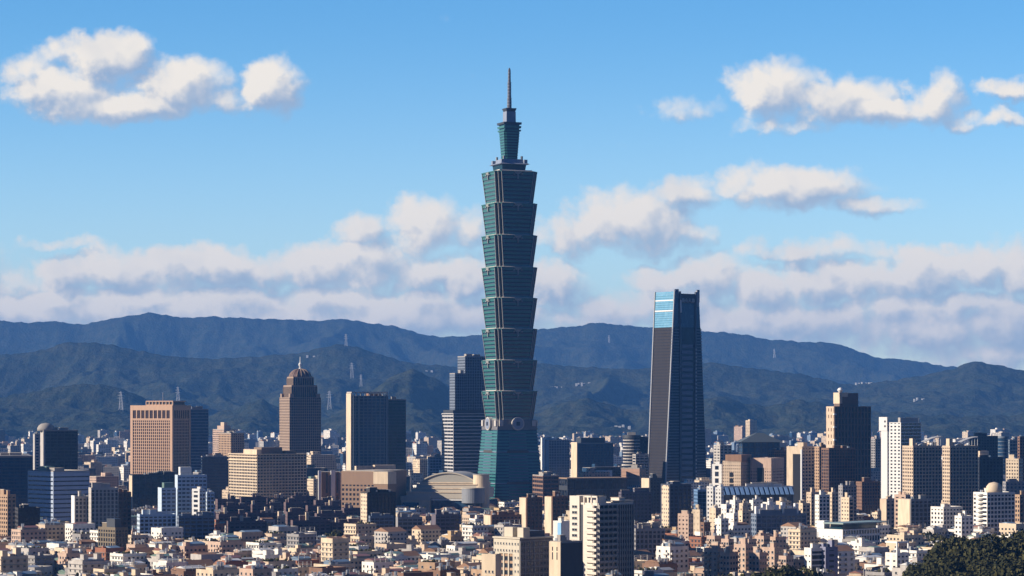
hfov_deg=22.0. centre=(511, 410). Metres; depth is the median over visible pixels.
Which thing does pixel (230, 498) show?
terrace flats
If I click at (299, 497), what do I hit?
terrace flats
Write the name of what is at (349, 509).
terrace flats
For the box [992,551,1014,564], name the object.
tree
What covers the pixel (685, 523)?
apartment block
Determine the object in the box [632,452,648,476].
office block
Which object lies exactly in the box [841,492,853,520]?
apartment tower
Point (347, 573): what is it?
flats
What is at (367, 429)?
office tower
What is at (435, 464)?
office block
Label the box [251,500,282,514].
terrace flats
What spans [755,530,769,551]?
terraced flats
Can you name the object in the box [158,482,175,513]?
office building
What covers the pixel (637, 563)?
flats
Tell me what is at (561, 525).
apartment block
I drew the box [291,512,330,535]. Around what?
terrace flats
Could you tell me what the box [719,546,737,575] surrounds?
terraced flats
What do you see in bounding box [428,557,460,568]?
flats
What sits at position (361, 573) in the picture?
flats
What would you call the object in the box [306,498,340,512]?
terrace flats
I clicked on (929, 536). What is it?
tree
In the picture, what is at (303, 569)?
flats
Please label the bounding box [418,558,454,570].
flats
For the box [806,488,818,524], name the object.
apartment tower
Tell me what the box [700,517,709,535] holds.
apartment block
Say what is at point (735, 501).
apartment block
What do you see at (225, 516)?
terrace flats
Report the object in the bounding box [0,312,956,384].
mountain
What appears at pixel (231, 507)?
terrace flats
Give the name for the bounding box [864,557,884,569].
flats
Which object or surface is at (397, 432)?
office tower
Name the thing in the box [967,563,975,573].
tree
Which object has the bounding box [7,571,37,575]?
flats
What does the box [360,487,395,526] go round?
apartment tower
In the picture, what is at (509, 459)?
skyscraper
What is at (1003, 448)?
office tower
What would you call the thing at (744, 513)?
apartment block
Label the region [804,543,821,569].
apartment block
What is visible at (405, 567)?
flats
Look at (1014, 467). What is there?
apartment block
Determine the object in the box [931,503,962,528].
apartment block
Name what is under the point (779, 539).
terraced flats
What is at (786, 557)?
terraced flats
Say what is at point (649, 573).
flats
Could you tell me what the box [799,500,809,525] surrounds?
apartment tower
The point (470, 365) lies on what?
residential tower
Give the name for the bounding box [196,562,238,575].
flats
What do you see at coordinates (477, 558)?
flats
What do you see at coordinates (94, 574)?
flats
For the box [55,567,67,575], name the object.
flats
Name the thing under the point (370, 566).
flats
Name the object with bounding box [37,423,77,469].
office block
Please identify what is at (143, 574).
flats
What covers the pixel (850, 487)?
apartment tower
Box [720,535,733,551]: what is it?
terraced flats
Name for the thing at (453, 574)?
flats
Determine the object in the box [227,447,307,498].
hotel
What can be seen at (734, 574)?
flats
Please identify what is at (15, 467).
office block
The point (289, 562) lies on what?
flats
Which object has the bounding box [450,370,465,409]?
residential tower
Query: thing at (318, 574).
flats
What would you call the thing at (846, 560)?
flats
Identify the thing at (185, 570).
flats
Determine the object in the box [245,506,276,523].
terrace flats
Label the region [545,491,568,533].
apartment tower
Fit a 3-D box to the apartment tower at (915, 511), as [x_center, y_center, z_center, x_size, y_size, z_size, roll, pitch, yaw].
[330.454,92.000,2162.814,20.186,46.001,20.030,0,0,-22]
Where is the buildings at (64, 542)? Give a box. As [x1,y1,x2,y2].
[0,496,1023,573]
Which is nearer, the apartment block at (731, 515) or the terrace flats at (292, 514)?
the apartment block at (731, 515)
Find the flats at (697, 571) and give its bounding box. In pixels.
[693,566,703,575]
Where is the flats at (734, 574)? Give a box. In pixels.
[718,572,744,575]
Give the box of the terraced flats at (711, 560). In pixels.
[703,542,723,575]
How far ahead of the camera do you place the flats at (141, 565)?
1720.15 m
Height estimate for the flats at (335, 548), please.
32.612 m
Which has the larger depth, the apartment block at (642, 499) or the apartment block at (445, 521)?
the apartment block at (642, 499)
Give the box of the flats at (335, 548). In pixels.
[320,536,348,562]
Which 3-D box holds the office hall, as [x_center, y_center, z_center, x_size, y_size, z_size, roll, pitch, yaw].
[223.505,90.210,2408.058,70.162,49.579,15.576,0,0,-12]
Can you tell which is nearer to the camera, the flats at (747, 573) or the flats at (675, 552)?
the flats at (747, 573)
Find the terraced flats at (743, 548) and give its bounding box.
[733,538,752,571]
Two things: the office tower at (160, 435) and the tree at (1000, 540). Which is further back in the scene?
the office tower at (160, 435)
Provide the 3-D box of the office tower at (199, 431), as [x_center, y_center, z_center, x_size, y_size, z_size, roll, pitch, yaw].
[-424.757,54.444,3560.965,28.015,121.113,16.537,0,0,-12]
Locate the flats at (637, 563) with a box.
[634,554,647,567]
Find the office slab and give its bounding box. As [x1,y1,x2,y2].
[33,432,39,469]
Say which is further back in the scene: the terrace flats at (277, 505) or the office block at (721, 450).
the office block at (721, 450)
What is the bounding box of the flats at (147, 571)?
[145,567,163,574]
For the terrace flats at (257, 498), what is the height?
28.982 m
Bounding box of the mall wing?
[406,475,410,494]
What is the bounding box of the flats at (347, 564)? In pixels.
[313,557,354,571]
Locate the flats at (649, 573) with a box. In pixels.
[641,571,668,575]
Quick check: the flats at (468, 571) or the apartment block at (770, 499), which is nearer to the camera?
the flats at (468, 571)
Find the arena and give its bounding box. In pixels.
[735,433,782,457]
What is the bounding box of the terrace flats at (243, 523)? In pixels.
[227,516,266,532]
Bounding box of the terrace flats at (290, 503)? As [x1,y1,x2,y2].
[284,498,306,513]
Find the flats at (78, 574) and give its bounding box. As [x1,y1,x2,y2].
[70,571,109,575]
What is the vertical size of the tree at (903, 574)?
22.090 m
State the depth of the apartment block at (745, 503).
2243.11 m
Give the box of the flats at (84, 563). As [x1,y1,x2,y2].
[67,553,108,575]
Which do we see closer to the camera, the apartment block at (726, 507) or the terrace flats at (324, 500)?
the apartment block at (726, 507)
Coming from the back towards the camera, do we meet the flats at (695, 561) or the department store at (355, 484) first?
the department store at (355, 484)
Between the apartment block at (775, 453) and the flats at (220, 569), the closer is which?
the flats at (220, 569)
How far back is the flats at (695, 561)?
1720.06 m
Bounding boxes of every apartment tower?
[71,491,87,522]
[88,482,117,529]
[98,518,127,550]
[118,489,130,533]
[213,422,234,453]
[219,431,243,455]
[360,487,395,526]
[519,494,541,529]
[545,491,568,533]
[570,495,633,575]
[641,474,661,513]
[661,481,690,527]
[746,419,756,436]
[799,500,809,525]
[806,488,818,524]
[814,443,825,491]
[815,490,829,527]
[821,445,855,493]
[828,487,837,525]
[838,481,856,521]
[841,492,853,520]
[856,477,879,513]
[880,496,893,529]
[894,491,909,526]
[898,495,931,527]
[902,436,940,505]
[942,436,977,514]
[973,482,1014,535]
[978,451,1002,491]
[1015,491,1023,522]
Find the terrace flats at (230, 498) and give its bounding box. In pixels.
[215,494,239,509]
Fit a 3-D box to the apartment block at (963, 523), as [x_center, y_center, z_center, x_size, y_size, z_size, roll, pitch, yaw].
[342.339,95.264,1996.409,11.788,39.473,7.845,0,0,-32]
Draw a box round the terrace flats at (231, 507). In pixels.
[221,502,250,512]
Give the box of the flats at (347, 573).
[334,570,359,575]
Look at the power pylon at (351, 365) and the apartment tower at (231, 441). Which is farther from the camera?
the power pylon at (351, 365)
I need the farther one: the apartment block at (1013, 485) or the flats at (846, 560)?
the apartment block at (1013, 485)
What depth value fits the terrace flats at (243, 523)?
2305.22 m
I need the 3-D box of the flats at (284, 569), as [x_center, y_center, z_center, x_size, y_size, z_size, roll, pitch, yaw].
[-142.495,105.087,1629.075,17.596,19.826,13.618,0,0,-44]
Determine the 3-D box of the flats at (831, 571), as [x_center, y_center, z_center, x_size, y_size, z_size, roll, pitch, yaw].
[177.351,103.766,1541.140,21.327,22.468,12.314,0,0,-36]
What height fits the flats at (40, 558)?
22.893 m
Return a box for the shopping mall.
[400,471,496,513]
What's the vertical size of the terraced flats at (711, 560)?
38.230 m
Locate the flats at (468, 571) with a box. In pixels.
[460,566,476,575]
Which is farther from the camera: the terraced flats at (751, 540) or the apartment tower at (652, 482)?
the apartment tower at (652, 482)
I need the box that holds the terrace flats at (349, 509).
[341,504,359,515]
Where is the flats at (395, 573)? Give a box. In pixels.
[385,571,397,575]
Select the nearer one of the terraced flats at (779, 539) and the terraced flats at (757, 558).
the terraced flats at (757, 558)
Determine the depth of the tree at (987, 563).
1285.50 m
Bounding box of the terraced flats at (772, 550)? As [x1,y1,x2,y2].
[763,542,782,571]
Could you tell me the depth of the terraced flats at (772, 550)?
1562.46 m
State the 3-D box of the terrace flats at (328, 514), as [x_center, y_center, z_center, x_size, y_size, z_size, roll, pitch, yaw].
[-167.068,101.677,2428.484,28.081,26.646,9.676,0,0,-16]
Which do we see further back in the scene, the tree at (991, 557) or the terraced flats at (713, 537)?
the terraced flats at (713, 537)
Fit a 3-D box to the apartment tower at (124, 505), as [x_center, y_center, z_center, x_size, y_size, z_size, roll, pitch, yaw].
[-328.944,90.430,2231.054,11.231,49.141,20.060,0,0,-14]
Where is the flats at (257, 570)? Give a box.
[239,564,270,575]
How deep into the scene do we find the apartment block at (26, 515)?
2083.09 m
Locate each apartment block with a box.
[0,489,15,535]
[15,504,39,528]
[137,509,175,534]
[176,511,213,539]
[368,512,393,529]
[396,513,421,537]
[431,509,459,534]
[482,551,500,575]
[484,509,521,524]
[533,471,558,504]
[549,535,581,575]
[553,517,569,540]
[559,510,569,519]
[619,488,651,522]
[634,522,664,557]
[678,510,692,539]
[692,504,702,534]
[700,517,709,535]
[709,505,720,530]
[712,461,722,486]
[715,514,728,538]
[721,500,731,517]
[726,508,737,522]
[730,495,740,512]
[738,506,752,524]
[739,499,750,509]
[749,495,762,512]
[763,497,775,509]
[768,447,786,485]
[776,497,791,508]
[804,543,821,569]
[819,539,837,575]
[871,436,880,469]
[885,541,908,570]
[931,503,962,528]
[955,510,972,536]
[1003,479,1023,493]
[1006,454,1022,480]
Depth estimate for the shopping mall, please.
2754.05 m
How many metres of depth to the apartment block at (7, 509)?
2153.56 m
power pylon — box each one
[118,391,123,409]
[175,387,180,400]
[326,391,332,409]
[350,363,353,377]
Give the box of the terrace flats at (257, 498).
[239,493,266,504]
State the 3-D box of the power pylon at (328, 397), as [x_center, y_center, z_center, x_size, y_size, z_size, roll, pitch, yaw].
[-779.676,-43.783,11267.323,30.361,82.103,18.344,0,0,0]
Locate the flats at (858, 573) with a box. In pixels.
[847,568,870,575]
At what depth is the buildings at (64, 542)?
1927.69 m
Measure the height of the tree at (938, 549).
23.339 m
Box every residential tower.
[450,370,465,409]
[458,354,485,409]
[826,388,870,480]
[879,417,920,498]
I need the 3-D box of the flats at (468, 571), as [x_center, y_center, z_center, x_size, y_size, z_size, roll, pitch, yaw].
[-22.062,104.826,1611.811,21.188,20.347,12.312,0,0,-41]
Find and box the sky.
[0,0,1023,369]
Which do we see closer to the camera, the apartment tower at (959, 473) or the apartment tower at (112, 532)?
the apartment tower at (112, 532)
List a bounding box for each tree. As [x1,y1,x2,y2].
[327,529,342,536]
[750,572,766,575]
[762,564,800,575]
[795,565,822,575]
[902,561,921,575]
[905,563,934,575]
[921,555,948,575]
[922,531,941,540]
[923,550,936,561]
[928,535,947,542]
[930,538,960,558]
[938,556,963,575]
[940,536,978,560]
[942,534,966,551]
[949,571,977,575]
[960,558,974,572]
[963,537,1003,564]
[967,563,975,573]
[974,560,994,573]
[974,566,996,575]
[976,565,988,573]
[980,532,1013,553]
[981,551,998,560]
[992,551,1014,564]
[993,556,1023,575]
[998,536,1023,553]
[1008,550,1023,567]
[1011,529,1023,540]
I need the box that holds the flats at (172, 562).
[153,556,186,569]
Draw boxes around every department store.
[318,471,340,499]
[341,469,405,507]
[373,471,395,491]
[621,465,645,486]
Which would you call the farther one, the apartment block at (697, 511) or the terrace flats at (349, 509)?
the terrace flats at (349, 509)
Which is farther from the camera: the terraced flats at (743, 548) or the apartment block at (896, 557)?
the apartment block at (896, 557)
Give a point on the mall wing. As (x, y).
(408, 482)
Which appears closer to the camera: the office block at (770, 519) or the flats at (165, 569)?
the flats at (165, 569)
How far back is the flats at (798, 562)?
1668.77 m
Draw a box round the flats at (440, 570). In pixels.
[429,562,459,575]
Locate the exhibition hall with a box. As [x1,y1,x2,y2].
[559,477,627,500]
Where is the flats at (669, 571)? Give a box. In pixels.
[660,567,676,575]
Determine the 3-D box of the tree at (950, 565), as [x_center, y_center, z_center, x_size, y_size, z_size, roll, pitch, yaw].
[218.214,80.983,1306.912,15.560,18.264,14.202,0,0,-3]
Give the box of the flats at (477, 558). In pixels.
[471,552,490,562]
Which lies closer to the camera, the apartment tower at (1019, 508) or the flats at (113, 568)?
the flats at (113, 568)
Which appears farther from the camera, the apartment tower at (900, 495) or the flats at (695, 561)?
the apartment tower at (900, 495)
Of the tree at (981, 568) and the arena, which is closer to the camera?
the tree at (981, 568)
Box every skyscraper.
[478,68,540,501]
[648,289,706,483]
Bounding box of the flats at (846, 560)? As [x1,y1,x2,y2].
[836,545,854,575]
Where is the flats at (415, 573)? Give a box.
[393,571,432,575]
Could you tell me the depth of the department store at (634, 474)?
3105.48 m
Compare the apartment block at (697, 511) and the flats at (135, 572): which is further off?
the apartment block at (697, 511)
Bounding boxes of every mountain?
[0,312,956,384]
[0,342,1023,418]
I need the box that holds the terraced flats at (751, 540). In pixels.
[745,533,755,545]
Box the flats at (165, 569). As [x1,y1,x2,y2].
[154,565,172,573]
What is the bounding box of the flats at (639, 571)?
[634,566,663,575]
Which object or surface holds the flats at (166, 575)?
on the ground
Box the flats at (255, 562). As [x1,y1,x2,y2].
[243,560,273,575]
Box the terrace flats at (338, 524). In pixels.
[331,518,362,534]
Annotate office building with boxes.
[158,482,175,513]
[175,467,206,516]
[192,486,204,514]
[206,488,213,514]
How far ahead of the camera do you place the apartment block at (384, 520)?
2123.03 m
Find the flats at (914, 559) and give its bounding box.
[909,557,923,563]
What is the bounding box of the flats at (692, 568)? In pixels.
[689,565,697,574]
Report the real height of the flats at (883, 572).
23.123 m
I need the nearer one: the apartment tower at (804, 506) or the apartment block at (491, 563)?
the apartment block at (491, 563)
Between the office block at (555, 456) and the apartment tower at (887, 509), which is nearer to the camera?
the apartment tower at (887, 509)
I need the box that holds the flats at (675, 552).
[656,540,688,572]
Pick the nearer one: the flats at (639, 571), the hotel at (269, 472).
the flats at (639, 571)
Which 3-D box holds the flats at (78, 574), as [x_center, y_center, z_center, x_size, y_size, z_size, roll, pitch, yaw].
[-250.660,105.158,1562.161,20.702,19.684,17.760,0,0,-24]
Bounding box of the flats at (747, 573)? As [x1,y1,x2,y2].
[730,571,759,575]
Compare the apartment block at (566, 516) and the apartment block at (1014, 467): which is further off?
the apartment block at (1014, 467)
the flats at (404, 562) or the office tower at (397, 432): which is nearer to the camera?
the flats at (404, 562)
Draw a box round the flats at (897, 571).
[892,562,916,575]
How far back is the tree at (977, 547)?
1301.39 m
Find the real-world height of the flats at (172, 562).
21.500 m
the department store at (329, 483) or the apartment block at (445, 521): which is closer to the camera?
the apartment block at (445, 521)
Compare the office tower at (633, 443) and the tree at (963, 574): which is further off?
the office tower at (633, 443)
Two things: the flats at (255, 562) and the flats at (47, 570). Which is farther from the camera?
the flats at (47, 570)
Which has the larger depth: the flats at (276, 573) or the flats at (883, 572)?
the flats at (276, 573)
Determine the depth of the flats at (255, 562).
1606.67 m
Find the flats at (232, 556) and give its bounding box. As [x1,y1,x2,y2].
[218,555,245,560]
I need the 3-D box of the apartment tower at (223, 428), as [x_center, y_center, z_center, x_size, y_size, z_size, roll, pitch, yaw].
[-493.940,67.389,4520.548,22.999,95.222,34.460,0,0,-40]
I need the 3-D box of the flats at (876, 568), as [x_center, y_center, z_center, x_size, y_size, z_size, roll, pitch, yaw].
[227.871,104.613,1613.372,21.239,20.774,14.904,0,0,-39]
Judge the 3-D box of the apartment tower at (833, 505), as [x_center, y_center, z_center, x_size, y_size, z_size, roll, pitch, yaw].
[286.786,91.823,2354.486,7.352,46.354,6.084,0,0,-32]
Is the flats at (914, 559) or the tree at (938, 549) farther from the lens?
the flats at (914, 559)
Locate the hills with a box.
[0,369,1023,442]
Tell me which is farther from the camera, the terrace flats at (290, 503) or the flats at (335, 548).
the terrace flats at (290, 503)
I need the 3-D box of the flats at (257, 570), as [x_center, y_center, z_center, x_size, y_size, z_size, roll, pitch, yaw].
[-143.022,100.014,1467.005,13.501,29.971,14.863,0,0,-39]
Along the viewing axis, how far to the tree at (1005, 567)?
1245.53 m
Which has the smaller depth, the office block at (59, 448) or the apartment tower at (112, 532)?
the apartment tower at (112, 532)
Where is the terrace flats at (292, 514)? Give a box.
[285,507,315,525]
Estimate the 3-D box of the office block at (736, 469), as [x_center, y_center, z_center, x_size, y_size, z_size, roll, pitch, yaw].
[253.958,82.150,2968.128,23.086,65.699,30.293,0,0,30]
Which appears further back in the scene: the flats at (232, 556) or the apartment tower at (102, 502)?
the apartment tower at (102, 502)
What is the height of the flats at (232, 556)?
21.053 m
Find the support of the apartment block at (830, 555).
on the ground
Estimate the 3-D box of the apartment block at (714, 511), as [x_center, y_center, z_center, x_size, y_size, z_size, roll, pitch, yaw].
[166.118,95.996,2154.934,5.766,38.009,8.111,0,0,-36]
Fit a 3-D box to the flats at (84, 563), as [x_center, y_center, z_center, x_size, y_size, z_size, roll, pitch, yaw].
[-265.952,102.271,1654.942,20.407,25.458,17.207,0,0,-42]
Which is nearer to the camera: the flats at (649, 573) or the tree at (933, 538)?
the flats at (649, 573)
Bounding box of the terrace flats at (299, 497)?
[291,492,314,504]
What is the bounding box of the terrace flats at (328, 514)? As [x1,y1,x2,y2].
[315,507,346,521]
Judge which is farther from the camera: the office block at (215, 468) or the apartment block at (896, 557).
the office block at (215, 468)
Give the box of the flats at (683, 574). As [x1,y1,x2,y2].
[677,572,692,575]
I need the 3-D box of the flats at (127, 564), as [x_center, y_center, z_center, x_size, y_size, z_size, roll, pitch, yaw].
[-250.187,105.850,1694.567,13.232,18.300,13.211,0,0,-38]
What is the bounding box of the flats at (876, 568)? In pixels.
[864,565,886,570]
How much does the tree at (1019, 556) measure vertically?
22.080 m
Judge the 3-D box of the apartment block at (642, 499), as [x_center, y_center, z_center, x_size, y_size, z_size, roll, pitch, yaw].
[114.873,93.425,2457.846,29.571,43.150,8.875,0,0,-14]
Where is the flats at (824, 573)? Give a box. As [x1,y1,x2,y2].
[816,568,833,575]
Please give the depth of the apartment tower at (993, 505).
2056.34 m
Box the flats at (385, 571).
[373,568,404,575]
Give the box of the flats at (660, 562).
[642,557,676,571]
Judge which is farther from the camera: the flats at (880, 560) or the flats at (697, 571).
the flats at (880, 560)
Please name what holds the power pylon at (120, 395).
on the hills
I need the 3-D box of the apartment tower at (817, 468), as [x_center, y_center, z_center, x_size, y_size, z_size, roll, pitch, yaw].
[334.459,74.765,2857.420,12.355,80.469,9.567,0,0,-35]
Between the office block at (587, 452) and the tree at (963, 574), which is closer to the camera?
the tree at (963, 574)
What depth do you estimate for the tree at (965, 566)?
1304.90 m
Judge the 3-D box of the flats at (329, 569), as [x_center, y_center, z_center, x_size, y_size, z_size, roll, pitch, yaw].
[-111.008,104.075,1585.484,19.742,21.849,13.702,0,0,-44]
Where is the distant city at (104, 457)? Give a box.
[0,426,1017,501]
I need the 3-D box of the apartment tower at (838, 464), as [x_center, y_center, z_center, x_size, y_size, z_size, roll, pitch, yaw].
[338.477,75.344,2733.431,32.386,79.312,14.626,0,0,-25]
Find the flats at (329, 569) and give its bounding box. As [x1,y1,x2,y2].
[309,566,345,573]
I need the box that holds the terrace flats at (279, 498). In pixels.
[267,493,287,510]
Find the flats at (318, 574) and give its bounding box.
[309,572,327,575]
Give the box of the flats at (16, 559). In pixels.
[0,547,27,572]
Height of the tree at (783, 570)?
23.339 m
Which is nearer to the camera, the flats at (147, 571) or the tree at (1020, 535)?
the tree at (1020, 535)
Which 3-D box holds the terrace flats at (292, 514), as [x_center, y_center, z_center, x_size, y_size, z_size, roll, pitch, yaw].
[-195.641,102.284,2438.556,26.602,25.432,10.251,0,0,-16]
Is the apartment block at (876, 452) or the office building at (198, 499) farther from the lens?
the apartment block at (876, 452)
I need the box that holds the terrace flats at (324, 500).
[314,496,340,504]
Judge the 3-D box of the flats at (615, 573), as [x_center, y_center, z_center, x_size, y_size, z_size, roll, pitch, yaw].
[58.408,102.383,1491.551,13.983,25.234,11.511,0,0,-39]
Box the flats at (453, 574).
[446,572,466,575]
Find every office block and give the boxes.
[0,452,32,506]
[28,466,89,522]
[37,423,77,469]
[129,471,175,508]
[201,453,228,500]
[428,454,441,475]
[442,410,485,473]
[541,437,569,476]
[571,438,612,476]
[592,467,619,476]
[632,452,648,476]
[694,485,706,521]
[714,442,731,463]
[723,454,750,485]
[750,457,783,485]
[751,501,805,536]
[968,433,997,456]
[1008,437,1017,457]
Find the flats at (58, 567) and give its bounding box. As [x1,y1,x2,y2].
[55,564,67,573]
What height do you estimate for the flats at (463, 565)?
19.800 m
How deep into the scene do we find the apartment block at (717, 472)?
3002.96 m
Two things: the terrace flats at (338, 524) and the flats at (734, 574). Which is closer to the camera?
the flats at (734, 574)
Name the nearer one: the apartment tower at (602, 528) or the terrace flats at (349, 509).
the apartment tower at (602, 528)
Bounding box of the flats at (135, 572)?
[113,569,139,575]
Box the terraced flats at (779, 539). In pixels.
[770,530,785,552]
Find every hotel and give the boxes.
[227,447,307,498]
[493,527,553,575]
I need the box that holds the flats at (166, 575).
[153,574,175,575]
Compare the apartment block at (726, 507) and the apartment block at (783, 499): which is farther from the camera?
the apartment block at (783, 499)
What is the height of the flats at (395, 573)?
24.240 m
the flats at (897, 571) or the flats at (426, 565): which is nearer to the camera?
the flats at (897, 571)
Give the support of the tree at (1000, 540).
on the knoll
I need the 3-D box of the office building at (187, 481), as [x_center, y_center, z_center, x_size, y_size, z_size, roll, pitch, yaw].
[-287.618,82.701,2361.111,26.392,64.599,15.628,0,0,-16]
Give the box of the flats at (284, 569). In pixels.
[274,564,297,575]
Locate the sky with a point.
(849, 173)
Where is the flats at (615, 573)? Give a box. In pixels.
[605,570,621,575]
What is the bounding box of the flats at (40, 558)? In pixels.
[27,552,54,575]
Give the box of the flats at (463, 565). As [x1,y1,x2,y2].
[457,562,481,568]
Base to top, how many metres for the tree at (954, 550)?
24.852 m
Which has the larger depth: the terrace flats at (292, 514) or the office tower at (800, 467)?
the office tower at (800, 467)
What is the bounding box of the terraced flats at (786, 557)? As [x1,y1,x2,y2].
[777,549,793,568]
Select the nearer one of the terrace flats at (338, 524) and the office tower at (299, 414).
the terrace flats at (338, 524)
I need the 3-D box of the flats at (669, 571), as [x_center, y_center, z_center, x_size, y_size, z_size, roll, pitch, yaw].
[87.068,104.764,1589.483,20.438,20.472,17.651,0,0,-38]
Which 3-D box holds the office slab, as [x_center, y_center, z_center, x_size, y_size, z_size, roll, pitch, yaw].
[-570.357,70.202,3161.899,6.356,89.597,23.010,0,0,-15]
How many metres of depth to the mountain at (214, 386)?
12683.04 m
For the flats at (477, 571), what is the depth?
1564.87 m
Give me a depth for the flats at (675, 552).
1643.53 m
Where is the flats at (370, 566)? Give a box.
[362,556,393,575]
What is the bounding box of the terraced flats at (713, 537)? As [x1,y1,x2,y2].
[706,529,720,547]
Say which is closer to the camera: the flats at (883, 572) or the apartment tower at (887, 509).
the flats at (883, 572)
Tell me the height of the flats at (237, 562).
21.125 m
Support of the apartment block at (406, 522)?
on the ground
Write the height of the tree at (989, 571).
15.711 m
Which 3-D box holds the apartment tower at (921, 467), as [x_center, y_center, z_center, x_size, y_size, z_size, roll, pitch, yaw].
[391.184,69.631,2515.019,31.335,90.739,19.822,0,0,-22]
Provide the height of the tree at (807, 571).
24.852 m
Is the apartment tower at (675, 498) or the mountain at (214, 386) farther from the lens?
the mountain at (214, 386)
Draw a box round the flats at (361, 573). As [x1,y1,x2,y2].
[353,569,371,575]
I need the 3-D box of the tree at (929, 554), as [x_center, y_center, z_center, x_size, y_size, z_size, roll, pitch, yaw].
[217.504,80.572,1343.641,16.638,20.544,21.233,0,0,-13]
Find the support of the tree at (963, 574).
on the knoll
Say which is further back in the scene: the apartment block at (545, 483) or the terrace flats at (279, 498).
the apartment block at (545, 483)
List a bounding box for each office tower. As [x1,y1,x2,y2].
[130,401,190,474]
[191,406,208,472]
[279,357,320,453]
[346,392,387,469]
[388,397,405,469]
[623,432,648,467]
[787,442,813,502]
[998,436,1008,474]
[1018,435,1023,480]
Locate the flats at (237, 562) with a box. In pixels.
[215,557,247,566]
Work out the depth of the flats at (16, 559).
1533.92 m
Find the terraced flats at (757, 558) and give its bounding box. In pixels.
[748,546,766,574]
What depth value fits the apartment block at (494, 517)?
2157.22 m
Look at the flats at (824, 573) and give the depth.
1516.31 m
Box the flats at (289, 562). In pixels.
[262,557,295,567]
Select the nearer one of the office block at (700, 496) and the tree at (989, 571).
the tree at (989, 571)
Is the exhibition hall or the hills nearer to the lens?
the exhibition hall
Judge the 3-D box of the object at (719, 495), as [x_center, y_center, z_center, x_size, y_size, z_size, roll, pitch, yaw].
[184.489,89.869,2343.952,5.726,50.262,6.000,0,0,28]
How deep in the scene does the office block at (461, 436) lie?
3310.20 m
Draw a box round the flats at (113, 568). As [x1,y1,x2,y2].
[93,562,130,573]
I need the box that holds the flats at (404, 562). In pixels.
[394,560,417,565]
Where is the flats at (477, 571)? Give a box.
[471,565,481,575]
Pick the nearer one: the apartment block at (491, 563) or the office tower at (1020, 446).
the apartment block at (491, 563)
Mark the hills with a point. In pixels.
(86, 410)
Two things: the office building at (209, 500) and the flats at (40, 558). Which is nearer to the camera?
the flats at (40, 558)
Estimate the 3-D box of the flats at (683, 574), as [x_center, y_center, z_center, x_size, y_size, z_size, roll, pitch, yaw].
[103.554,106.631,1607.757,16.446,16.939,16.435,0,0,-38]
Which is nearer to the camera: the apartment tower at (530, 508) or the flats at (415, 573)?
the flats at (415, 573)
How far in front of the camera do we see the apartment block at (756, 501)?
2302.86 m
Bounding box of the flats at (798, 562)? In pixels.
[794,556,803,570]
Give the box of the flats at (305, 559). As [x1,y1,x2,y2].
[291,554,318,566]
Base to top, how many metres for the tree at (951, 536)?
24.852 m
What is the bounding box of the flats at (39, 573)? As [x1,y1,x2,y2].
[28,569,41,575]
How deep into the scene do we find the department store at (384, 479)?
2604.94 m
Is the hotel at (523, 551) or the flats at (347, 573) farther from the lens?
the hotel at (523, 551)
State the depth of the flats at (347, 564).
1673.40 m
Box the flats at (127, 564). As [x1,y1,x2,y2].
[117,561,135,568]
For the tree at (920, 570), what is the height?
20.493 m
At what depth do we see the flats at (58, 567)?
1720.13 m
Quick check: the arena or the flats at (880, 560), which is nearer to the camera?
the flats at (880, 560)
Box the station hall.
[816,520,887,544]
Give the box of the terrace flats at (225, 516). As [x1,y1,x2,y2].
[216,507,245,523]
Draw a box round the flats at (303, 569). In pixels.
[296,561,311,575]
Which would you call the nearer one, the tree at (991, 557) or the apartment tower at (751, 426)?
the tree at (991, 557)
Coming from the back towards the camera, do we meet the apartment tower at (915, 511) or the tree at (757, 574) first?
the apartment tower at (915, 511)
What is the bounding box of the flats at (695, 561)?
[689,558,703,568]
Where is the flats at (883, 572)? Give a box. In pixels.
[865,568,891,575]
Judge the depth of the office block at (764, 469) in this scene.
2958.40 m
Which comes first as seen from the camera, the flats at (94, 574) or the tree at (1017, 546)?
the tree at (1017, 546)
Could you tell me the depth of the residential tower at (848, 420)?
2811.39 m
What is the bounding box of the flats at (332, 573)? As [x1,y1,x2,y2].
[319,571,337,575]
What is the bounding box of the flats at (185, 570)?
[171,564,205,575]
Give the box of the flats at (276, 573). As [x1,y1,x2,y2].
[272,571,279,575]
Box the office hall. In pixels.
[717,482,793,507]
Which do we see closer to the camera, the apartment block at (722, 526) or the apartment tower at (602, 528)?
the apartment tower at (602, 528)
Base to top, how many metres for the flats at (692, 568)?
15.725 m
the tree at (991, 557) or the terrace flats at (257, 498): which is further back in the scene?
the terrace flats at (257, 498)
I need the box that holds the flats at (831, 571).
[800,569,834,575]
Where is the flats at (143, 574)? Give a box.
[110,573,152,575]
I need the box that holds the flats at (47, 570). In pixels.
[28,565,52,575]
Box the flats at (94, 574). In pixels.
[82,572,104,575]
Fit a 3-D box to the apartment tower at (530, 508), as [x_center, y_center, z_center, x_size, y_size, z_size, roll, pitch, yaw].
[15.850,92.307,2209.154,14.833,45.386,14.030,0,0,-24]
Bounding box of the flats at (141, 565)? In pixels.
[125,559,146,572]
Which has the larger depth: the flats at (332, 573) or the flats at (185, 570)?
the flats at (185, 570)
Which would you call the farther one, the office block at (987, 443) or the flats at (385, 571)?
the office block at (987, 443)
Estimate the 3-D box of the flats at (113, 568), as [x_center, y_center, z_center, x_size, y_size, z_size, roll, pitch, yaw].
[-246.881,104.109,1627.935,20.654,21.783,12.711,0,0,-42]
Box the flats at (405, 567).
[389,565,417,569]
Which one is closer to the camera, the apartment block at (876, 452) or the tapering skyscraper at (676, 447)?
the tapering skyscraper at (676, 447)
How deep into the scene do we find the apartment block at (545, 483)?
2904.05 m
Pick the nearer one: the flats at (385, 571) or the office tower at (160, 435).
the flats at (385, 571)

